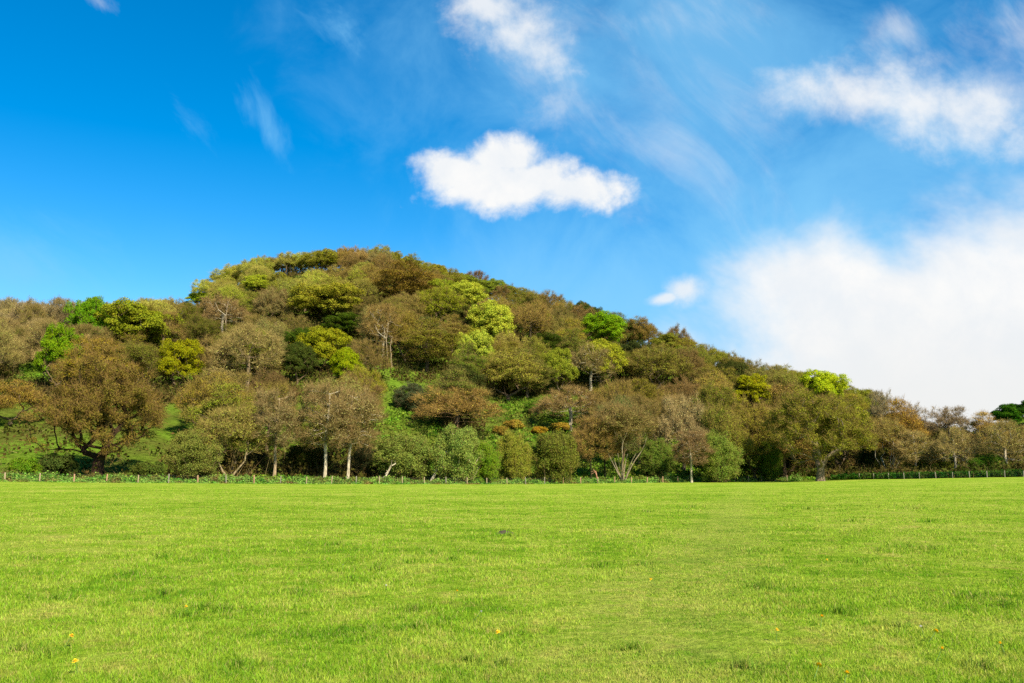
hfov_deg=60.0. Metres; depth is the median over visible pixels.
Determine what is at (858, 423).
leafy tree
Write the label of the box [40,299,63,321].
bare tree
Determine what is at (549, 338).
leafy tree
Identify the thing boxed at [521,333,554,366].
budding tree
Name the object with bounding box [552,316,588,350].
budding tree
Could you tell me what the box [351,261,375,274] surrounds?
budding tree
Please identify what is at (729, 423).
budding tree
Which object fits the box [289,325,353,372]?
leafy tree
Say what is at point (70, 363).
budding tree
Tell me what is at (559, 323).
bare tree
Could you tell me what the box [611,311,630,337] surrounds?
budding tree
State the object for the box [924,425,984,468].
bare tree
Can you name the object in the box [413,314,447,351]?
budding tree
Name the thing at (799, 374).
budding tree
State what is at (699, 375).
budding tree
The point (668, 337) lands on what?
leafy tree
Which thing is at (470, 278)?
leafy tree
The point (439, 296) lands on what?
budding tree
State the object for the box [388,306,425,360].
budding tree
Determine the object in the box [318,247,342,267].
leafy tree
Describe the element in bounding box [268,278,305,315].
budding tree
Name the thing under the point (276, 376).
budding tree
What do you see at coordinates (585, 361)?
bare tree
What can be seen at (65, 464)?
shrub
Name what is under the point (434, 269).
bare tree
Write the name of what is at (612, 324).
leafy tree
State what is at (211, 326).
budding tree
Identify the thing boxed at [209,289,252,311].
leafy tree
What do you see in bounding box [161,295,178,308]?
bare tree
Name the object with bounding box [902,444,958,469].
shrub
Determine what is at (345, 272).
bare tree
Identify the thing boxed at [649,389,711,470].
bare tree
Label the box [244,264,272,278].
budding tree
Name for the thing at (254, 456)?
shrub
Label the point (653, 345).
budding tree
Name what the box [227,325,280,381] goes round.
budding tree
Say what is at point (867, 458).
shrub
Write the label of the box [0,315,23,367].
bare tree
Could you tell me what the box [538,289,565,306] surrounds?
bare tree
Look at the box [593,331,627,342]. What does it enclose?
budding tree
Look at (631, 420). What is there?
multi stemmed tree
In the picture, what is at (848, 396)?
budding tree
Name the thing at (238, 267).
budding tree
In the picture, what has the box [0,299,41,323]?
bare tree
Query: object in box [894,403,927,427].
bare tree
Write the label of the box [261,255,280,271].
budding tree
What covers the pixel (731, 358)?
bare tree
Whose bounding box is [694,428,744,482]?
shrub
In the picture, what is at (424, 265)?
budding tree
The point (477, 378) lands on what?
leafy tree
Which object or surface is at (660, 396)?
bare tree
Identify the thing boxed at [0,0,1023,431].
sky
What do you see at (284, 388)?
bare tree
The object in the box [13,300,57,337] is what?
bare tree
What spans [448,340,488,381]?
budding tree
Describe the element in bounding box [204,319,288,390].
bare tree
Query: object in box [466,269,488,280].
bare tree
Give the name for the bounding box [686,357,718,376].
budding tree
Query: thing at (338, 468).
undergrowth
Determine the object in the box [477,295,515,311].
budding tree
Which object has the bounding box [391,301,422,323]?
budding tree
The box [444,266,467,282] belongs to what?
budding tree
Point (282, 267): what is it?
budding tree
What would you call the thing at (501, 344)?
budding tree
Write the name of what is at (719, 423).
leafy tree
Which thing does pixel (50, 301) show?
bare tree
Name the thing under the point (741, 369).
leafy tree
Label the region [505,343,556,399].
budding tree
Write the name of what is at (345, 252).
bare tree
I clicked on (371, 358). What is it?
bare tree
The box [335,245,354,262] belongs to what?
budding tree
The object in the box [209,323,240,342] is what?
budding tree
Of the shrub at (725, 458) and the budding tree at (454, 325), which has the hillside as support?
the budding tree at (454, 325)
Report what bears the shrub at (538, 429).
on the hillside
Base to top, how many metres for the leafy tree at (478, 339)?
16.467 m
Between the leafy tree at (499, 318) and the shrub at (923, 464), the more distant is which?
the leafy tree at (499, 318)
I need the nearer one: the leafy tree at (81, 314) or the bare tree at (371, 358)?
the bare tree at (371, 358)
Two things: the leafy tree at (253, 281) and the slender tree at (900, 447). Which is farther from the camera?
the leafy tree at (253, 281)
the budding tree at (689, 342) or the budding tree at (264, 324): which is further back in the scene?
the budding tree at (689, 342)
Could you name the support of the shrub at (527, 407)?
on the hillside
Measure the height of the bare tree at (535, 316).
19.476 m
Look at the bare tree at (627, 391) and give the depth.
219.97 m
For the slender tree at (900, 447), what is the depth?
189.91 m
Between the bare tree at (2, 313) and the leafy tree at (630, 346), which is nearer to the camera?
the bare tree at (2, 313)
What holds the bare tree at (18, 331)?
on the hillside
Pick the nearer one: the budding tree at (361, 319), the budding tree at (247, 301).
the budding tree at (361, 319)
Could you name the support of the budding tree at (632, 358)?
on the hillside
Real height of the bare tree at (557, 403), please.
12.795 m
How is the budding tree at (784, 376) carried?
on the hillside
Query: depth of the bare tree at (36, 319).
249.04 m
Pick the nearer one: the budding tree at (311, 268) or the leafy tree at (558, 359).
the leafy tree at (558, 359)
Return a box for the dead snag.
[375,323,388,355]
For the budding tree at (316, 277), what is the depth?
333.84 m
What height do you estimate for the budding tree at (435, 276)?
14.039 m
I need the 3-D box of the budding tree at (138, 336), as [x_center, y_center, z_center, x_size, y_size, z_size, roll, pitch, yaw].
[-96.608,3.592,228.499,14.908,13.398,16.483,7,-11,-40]
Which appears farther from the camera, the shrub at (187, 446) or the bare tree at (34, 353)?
the bare tree at (34, 353)
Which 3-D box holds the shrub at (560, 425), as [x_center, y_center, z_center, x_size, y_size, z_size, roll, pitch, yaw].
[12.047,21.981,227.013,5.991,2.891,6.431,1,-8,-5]
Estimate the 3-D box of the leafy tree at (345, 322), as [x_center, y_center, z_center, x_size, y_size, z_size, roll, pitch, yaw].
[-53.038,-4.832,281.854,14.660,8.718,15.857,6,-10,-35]
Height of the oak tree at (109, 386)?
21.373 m
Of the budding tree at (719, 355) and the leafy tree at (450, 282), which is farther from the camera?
the leafy tree at (450, 282)
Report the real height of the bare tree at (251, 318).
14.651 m
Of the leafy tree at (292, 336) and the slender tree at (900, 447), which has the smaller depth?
the slender tree at (900, 447)
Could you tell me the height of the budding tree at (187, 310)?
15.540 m
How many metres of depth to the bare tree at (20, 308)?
269.10 m
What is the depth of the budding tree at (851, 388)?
296.75 m
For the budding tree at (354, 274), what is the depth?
330.06 m
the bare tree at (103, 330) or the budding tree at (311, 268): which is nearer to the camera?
the bare tree at (103, 330)
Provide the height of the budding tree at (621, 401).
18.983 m
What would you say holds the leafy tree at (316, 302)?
on the hillside
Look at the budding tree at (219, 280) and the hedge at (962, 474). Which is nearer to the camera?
the hedge at (962, 474)
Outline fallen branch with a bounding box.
[385,462,395,475]
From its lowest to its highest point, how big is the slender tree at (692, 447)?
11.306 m
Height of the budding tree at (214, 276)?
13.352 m
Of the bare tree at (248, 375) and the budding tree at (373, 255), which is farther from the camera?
the budding tree at (373, 255)
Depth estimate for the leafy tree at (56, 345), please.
201.87 m
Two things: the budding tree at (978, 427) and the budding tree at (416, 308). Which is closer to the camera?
the budding tree at (978, 427)
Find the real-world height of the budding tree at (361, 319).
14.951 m
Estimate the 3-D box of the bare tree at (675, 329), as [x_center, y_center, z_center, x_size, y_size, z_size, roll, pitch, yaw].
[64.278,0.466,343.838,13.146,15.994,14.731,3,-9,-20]
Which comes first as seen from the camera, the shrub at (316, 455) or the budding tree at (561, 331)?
the shrub at (316, 455)
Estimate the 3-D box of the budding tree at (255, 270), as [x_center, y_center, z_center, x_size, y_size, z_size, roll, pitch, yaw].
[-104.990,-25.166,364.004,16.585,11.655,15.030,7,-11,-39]
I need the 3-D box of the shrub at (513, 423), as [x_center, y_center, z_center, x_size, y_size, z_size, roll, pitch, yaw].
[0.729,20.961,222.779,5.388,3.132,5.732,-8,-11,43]
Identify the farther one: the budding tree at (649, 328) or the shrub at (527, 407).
the budding tree at (649, 328)
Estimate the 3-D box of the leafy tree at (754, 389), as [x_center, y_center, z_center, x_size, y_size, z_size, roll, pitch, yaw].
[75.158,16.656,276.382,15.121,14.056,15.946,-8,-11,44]
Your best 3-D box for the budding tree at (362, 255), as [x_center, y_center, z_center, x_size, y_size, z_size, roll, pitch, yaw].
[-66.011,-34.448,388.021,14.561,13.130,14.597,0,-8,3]
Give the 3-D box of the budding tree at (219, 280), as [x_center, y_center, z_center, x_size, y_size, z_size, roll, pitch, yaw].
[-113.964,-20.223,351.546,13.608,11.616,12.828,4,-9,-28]
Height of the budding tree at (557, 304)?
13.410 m
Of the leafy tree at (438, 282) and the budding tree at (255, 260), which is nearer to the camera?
the leafy tree at (438, 282)
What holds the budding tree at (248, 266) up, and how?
on the hillside
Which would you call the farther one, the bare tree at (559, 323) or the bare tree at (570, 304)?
the bare tree at (570, 304)
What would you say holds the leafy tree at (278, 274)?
on the hillside
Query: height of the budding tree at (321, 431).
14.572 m
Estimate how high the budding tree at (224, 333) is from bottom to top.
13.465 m
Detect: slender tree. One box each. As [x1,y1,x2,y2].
[242,386,303,476]
[289,378,358,477]
[317,384,389,477]
[568,414,616,478]
[584,409,629,477]
[671,429,715,482]
[890,429,936,469]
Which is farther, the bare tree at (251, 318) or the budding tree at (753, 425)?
the bare tree at (251, 318)
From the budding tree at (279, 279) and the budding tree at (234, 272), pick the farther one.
the budding tree at (234, 272)
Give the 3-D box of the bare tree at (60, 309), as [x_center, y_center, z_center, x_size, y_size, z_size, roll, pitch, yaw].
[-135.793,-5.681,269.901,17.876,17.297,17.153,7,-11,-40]
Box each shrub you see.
[8,457,42,475]
[38,452,79,476]
[128,461,167,478]
[163,426,226,478]
[217,452,231,466]
[239,448,272,469]
[281,444,332,472]
[344,447,378,475]
[370,428,435,480]
[392,381,429,411]
[430,424,485,482]
[470,440,503,482]
[492,425,508,434]
[495,428,533,480]
[503,419,524,429]
[523,400,538,414]
[528,429,581,483]
[530,426,547,433]
[549,422,569,430]
[635,437,677,476]
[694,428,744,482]
[751,438,783,481]
[854,443,884,471]
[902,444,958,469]
[965,452,1007,467]
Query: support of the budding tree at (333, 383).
on the hillside
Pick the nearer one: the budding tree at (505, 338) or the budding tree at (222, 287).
the budding tree at (505, 338)
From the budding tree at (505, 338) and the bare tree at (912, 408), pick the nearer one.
the bare tree at (912, 408)
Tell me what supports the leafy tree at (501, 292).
on the hillside
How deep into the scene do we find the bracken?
206.11 m
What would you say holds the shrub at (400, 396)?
on the hillside
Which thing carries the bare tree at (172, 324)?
on the hillside
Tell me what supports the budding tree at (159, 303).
on the hillside
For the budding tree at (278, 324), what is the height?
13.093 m
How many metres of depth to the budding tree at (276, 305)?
297.10 m
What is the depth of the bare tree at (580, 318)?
322.58 m
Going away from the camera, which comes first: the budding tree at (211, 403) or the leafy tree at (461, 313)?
the budding tree at (211, 403)
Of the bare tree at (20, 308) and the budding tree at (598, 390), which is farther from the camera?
the bare tree at (20, 308)
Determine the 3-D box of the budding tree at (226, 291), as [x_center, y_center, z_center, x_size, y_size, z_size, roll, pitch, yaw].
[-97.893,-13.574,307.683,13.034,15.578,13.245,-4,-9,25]
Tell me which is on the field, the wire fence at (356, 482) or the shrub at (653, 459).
the wire fence at (356, 482)
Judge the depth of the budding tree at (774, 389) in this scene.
202.74 m
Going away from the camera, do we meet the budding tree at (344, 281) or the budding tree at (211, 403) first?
the budding tree at (211, 403)
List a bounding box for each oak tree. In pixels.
[16,339,170,475]
[758,383,881,480]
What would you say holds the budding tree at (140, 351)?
on the hillside
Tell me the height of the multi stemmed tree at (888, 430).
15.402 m
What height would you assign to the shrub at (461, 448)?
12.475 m
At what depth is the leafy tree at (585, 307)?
343.46 m
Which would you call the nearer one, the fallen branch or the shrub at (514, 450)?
the fallen branch
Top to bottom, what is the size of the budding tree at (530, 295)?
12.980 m
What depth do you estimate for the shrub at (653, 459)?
186.18 m
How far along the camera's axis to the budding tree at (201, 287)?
377.44 m
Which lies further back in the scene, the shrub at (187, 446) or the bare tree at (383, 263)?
the bare tree at (383, 263)
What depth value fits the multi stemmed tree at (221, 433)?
142.96 m
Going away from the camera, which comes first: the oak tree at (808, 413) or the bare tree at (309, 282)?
the oak tree at (808, 413)
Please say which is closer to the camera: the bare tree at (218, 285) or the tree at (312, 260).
the bare tree at (218, 285)
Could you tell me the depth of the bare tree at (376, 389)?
197.35 m
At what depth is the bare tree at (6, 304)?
282.50 m
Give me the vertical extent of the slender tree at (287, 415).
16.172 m
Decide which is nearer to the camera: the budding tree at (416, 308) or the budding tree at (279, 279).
the budding tree at (416, 308)
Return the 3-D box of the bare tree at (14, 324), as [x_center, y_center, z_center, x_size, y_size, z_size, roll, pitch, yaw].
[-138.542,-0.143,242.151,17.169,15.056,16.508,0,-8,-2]
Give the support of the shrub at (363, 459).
on the hillside
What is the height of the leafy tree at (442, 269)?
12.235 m
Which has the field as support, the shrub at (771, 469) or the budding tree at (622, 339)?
the shrub at (771, 469)
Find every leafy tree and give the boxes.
[31,322,85,385]
[62,295,112,335]
[88,297,186,343]
[156,338,205,392]
[184,291,208,304]
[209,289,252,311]
[241,274,271,292]
[265,271,298,287]
[268,277,296,292]
[275,327,313,363]
[281,341,319,383]
[286,282,365,322]
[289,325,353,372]
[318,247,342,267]
[319,312,363,337]
[328,347,364,376]
[392,251,404,264]
[402,255,423,267]
[418,278,455,315]
[425,263,448,273]
[434,363,487,399]
[446,305,469,325]
[447,280,461,303]
[449,280,488,306]
[450,327,496,361]
[451,328,494,369]
[461,273,477,282]
[465,299,516,340]
[480,278,504,295]
[490,284,515,297]
[518,298,548,308]
[528,331,565,361]
[542,347,579,395]
[569,300,602,334]
[577,338,629,383]
[580,310,627,342]
[614,339,651,355]
[649,333,683,347]
[674,345,706,362]
[688,407,724,430]
[694,412,750,465]
[711,360,749,381]
[731,373,776,413]
[756,431,810,476]
[764,400,777,408]
[797,369,852,399]
[809,402,869,466]
[843,388,880,409]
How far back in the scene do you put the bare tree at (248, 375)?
187.76 m
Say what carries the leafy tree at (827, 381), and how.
on the hillside
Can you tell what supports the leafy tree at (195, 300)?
on the hillside
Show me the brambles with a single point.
(11, 476)
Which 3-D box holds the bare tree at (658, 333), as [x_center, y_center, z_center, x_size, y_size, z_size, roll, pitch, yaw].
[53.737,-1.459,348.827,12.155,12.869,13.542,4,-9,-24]
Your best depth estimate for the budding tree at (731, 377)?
282.43 m
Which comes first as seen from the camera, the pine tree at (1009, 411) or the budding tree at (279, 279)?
the pine tree at (1009, 411)
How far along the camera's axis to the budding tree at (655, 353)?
285.49 m
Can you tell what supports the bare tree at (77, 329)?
on the hillside
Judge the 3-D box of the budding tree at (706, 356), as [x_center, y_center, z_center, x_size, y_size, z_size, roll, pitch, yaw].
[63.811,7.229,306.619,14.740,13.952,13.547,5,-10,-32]
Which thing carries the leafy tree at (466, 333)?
on the hillside
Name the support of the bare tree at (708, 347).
on the hillside
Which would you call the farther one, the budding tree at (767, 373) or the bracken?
the budding tree at (767, 373)
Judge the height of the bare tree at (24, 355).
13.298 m
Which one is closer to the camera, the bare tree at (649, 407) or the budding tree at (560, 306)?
the bare tree at (649, 407)
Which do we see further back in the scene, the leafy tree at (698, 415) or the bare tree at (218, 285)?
the bare tree at (218, 285)
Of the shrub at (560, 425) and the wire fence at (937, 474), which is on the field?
the wire fence at (937, 474)
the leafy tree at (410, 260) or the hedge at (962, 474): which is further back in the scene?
the leafy tree at (410, 260)
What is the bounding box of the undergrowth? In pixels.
[0,265,1023,479]
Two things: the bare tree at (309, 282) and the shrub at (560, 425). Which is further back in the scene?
the bare tree at (309, 282)
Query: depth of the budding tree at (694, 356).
284.84 m
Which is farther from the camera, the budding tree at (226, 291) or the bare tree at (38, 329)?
the budding tree at (226, 291)
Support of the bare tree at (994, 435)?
on the hillside
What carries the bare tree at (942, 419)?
on the hillside
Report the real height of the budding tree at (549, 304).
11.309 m
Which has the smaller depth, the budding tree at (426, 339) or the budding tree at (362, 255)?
the budding tree at (426, 339)
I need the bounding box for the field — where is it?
[0,477,1023,682]
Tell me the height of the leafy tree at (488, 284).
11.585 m
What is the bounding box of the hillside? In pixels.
[0,274,1023,480]
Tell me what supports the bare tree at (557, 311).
on the hillside
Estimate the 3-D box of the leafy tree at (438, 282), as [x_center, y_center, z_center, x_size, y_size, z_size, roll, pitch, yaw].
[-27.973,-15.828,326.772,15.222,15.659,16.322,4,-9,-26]
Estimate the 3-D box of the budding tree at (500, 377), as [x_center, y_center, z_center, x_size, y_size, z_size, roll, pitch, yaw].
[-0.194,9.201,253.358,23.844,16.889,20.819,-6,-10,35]
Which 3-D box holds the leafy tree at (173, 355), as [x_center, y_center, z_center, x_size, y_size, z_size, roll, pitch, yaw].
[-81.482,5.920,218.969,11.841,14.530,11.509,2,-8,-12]
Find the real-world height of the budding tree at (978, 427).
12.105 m
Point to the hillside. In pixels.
(173, 425)
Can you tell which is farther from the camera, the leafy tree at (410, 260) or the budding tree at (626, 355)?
the leafy tree at (410, 260)
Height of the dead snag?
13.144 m
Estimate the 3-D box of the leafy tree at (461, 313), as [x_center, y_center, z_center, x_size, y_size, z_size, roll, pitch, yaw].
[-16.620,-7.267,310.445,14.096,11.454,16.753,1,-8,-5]
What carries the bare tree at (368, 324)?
on the hillside
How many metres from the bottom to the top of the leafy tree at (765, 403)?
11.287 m
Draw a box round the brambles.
[0,469,803,483]
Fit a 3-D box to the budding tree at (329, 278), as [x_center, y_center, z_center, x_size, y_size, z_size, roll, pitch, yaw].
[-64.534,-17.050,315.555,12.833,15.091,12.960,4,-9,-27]
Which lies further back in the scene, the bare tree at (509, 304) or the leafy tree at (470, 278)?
the leafy tree at (470, 278)
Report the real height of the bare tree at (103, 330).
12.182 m
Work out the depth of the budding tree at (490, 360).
257.79 m
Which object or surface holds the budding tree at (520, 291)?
on the hillside
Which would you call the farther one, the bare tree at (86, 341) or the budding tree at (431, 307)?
the budding tree at (431, 307)
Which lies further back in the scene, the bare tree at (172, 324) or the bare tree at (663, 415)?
the bare tree at (172, 324)
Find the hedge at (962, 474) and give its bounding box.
[831,468,1023,479]
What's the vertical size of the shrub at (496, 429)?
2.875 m
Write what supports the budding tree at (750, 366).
on the hillside
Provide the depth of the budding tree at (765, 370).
294.61 m
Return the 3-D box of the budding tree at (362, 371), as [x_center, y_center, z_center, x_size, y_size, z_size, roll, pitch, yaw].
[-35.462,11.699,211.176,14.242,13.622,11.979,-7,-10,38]
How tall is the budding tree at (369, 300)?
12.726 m
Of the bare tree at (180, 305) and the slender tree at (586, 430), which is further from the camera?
the bare tree at (180, 305)
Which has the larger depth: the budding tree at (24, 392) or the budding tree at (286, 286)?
the budding tree at (286, 286)
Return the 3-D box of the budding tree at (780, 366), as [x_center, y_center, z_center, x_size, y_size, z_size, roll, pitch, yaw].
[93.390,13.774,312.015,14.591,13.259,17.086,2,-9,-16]
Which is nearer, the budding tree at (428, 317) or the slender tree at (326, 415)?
the slender tree at (326, 415)
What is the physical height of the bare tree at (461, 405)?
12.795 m
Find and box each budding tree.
[0,377,50,424]
[47,332,142,401]
[111,330,160,380]
[111,338,165,382]
[139,297,175,319]
[145,304,178,338]
[170,369,252,425]
[174,302,209,334]
[175,377,265,452]
[176,311,222,345]
[182,302,220,320]
[189,279,210,297]
[201,267,238,285]
[205,280,245,301]
[208,282,246,322]
[209,276,229,287]
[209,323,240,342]
[212,329,245,368]
[222,263,241,281]
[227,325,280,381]
[233,290,267,318]
[236,259,258,274]
[237,267,271,293]
[238,256,275,273]
[240,260,269,279]
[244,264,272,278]
[247,366,299,414]
[249,313,286,373]
[251,285,294,324]
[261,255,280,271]
[265,319,289,339]
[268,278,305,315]
[270,251,303,272]
[273,276,295,283]
[286,251,313,271]
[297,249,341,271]
[297,404,361,448]
[300,268,331,286]
[301,267,327,280]
[304,371,378,438]
[318,274,341,286]
[321,262,345,279]
[324,279,361,313]
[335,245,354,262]
[337,254,362,272]
[338,364,387,395]
[344,267,367,296]
[346,250,373,265]
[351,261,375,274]
[353,262,387,295]
[353,295,383,329]
[354,304,396,345]
[357,257,440,301]
[364,247,396,267]
[366,244,395,265]
[378,296,406,337]
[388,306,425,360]
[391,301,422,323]
[392,290,426,315]
[398,315,465,372]
[401,253,421,270]
[413,293,446,316]
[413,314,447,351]
[414,365,494,422]
[415,285,470,323]
[416,261,432,271]
[418,271,444,285]
[433,271,452,281]
[437,313,470,351]
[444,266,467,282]
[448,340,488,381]
[456,305,490,332]
[474,345,548,401]
[475,351,506,389]
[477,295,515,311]
[487,337,524,372]
[490,330,531,355]
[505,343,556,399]
[506,286,533,300]
[507,294,527,332]
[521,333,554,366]
[524,301,553,339]
[526,290,544,302]
[544,300,552,307]
[550,304,574,329]
[552,303,564,310]
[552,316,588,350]
[555,326,588,377]
[587,390,653,469]
[588,382,646,405]
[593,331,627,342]
[607,341,630,378]
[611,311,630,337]
[617,376,666,405]
[622,316,649,341]
[622,347,666,377]
[624,314,656,345]
[625,341,695,390]
[641,344,677,382]
[648,343,675,371]
[667,336,703,348]
[671,344,706,384]
[680,342,716,365]
[684,365,729,394]
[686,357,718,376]
[687,377,743,413]
[690,368,736,410]
[693,400,753,480]
[709,347,731,364]
[716,366,745,395]
[716,392,784,478]
[732,358,756,373]
[742,367,782,404]
[745,380,831,477]
[755,364,780,374]
[764,367,803,400]
[771,364,792,386]
[778,367,810,390]
[795,378,834,396]
[835,375,854,391]
[843,391,873,417]
[855,388,885,404]
[875,395,933,455]
[960,410,1015,444]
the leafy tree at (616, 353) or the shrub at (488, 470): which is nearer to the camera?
the shrub at (488, 470)
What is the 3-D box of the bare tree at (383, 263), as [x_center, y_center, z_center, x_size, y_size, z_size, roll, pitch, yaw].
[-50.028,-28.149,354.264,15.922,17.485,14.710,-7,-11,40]
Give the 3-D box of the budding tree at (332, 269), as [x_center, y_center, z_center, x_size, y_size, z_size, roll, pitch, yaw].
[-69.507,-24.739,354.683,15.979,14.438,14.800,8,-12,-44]
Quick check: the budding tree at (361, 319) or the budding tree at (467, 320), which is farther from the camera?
the budding tree at (467, 320)
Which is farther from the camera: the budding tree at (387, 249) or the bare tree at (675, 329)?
the budding tree at (387, 249)
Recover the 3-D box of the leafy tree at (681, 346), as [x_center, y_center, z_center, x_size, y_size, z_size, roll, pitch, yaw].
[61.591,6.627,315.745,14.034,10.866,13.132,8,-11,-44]
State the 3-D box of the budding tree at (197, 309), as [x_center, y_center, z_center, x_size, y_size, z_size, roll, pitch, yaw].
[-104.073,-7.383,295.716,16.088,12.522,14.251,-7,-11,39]
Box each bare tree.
[0,296,19,318]
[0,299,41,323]
[0,311,11,329]
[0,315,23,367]
[0,316,36,361]
[0,329,28,366]
[3,325,34,371]
[6,295,45,322]
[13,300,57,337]
[14,316,68,373]
[20,316,61,351]
[28,331,102,382]
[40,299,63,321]
[42,294,75,324]
[47,297,74,306]
[56,322,114,344]
[70,323,114,346]
[70,336,125,370]
[135,310,191,349]
[136,297,165,308]
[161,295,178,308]
[163,298,187,312]
[177,332,244,379]
[184,368,256,403]
[197,289,251,332]
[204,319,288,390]
[207,281,246,295]
[233,312,275,326]
[240,379,299,450]
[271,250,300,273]
[271,310,317,331]
[290,277,317,311]
[335,267,354,284]
[335,367,385,422]
[336,245,366,262]
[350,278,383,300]
[350,335,392,372]
[355,300,404,357]
[370,252,401,286]
[390,277,421,300]
[407,385,507,433]
[419,267,440,280]
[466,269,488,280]
[480,291,512,309]
[490,283,519,300]
[510,296,555,337]
[529,383,607,430]
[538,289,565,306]
[543,313,573,337]
[544,304,577,332]
[549,296,578,315]
[563,338,621,389]
[569,302,596,320]
[571,314,605,341]
[588,377,641,438]
[610,392,669,463]
[637,324,662,344]
[642,386,693,418]
[646,398,689,440]
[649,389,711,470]
[659,374,700,409]
[665,322,695,342]
[702,343,725,354]
[712,350,744,370]
[743,357,769,372]
[864,388,898,421]
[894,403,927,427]
[920,404,974,436]
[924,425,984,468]
[970,417,1023,463]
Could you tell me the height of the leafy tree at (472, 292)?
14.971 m
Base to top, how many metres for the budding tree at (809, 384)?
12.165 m
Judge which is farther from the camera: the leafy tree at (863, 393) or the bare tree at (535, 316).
the bare tree at (535, 316)
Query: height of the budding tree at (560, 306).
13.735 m
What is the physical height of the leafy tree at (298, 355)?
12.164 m
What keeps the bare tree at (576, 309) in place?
on the hillside
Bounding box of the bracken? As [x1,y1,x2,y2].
[12,363,830,481]
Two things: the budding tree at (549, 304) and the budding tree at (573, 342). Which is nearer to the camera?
the budding tree at (573, 342)
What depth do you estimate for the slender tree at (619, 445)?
179.42 m
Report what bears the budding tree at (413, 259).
on the hillside
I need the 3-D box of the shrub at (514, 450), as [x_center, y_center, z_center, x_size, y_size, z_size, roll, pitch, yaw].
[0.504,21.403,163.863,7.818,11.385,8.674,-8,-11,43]
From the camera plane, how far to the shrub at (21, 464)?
122.78 m
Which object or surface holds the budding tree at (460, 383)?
on the hillside
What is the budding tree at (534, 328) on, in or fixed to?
on the hillside
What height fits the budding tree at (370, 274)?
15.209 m
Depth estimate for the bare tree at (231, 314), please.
289.73 m
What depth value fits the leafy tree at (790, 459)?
207.65 m
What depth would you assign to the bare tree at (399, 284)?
332.18 m
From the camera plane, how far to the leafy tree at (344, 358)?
230.47 m
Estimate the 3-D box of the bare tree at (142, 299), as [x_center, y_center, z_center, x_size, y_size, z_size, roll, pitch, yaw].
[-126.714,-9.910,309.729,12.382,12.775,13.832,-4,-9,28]
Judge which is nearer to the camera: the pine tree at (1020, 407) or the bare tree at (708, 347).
the pine tree at (1020, 407)
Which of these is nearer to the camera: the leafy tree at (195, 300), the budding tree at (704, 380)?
the budding tree at (704, 380)
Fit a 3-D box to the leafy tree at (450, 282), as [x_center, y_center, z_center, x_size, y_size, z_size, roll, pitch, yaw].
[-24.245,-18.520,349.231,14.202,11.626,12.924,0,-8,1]
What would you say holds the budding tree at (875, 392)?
on the hillside
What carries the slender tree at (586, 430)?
on the hillside
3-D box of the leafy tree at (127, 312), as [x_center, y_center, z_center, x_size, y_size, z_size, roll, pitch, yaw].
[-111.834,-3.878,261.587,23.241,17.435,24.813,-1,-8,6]
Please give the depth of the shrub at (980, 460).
181.70 m
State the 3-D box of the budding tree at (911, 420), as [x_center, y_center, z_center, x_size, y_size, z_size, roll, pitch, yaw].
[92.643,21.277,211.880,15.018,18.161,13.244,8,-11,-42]
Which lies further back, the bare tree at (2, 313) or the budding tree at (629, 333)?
the budding tree at (629, 333)
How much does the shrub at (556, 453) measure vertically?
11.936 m
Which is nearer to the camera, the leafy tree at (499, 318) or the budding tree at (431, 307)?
the leafy tree at (499, 318)
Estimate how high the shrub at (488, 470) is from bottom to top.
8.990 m
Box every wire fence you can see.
[0,473,787,483]
[859,471,1023,479]
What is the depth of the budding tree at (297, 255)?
411.49 m
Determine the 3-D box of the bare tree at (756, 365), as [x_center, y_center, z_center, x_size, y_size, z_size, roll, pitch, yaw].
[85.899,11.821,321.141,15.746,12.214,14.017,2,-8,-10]
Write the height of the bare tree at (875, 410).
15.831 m
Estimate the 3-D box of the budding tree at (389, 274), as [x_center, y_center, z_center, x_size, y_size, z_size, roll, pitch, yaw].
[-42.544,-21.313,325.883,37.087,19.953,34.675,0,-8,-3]
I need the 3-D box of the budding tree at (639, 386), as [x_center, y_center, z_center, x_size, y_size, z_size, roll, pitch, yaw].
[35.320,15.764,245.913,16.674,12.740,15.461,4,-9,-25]
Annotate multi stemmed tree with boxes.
[186,402,273,475]
[581,399,660,479]
[863,415,915,468]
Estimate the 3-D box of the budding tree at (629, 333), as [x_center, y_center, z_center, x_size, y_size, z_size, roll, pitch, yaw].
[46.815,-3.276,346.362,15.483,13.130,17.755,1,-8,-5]
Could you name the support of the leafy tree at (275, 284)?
on the hillside
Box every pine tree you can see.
[989,403,1023,422]
[1012,400,1023,418]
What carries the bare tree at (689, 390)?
on the hillside
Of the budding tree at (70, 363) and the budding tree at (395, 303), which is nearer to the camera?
the budding tree at (70, 363)
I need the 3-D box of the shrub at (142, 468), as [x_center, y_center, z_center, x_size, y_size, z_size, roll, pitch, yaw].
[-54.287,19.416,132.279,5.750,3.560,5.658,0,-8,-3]
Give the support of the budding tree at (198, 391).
on the hillside
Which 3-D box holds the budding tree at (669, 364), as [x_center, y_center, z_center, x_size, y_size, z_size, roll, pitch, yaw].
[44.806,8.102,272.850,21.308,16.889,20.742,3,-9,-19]
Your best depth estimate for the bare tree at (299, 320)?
270.65 m
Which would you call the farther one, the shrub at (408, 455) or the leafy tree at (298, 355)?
the leafy tree at (298, 355)
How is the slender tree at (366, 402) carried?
on the hillside
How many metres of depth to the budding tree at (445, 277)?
355.79 m
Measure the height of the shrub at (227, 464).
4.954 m
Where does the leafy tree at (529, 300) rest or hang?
on the hillside

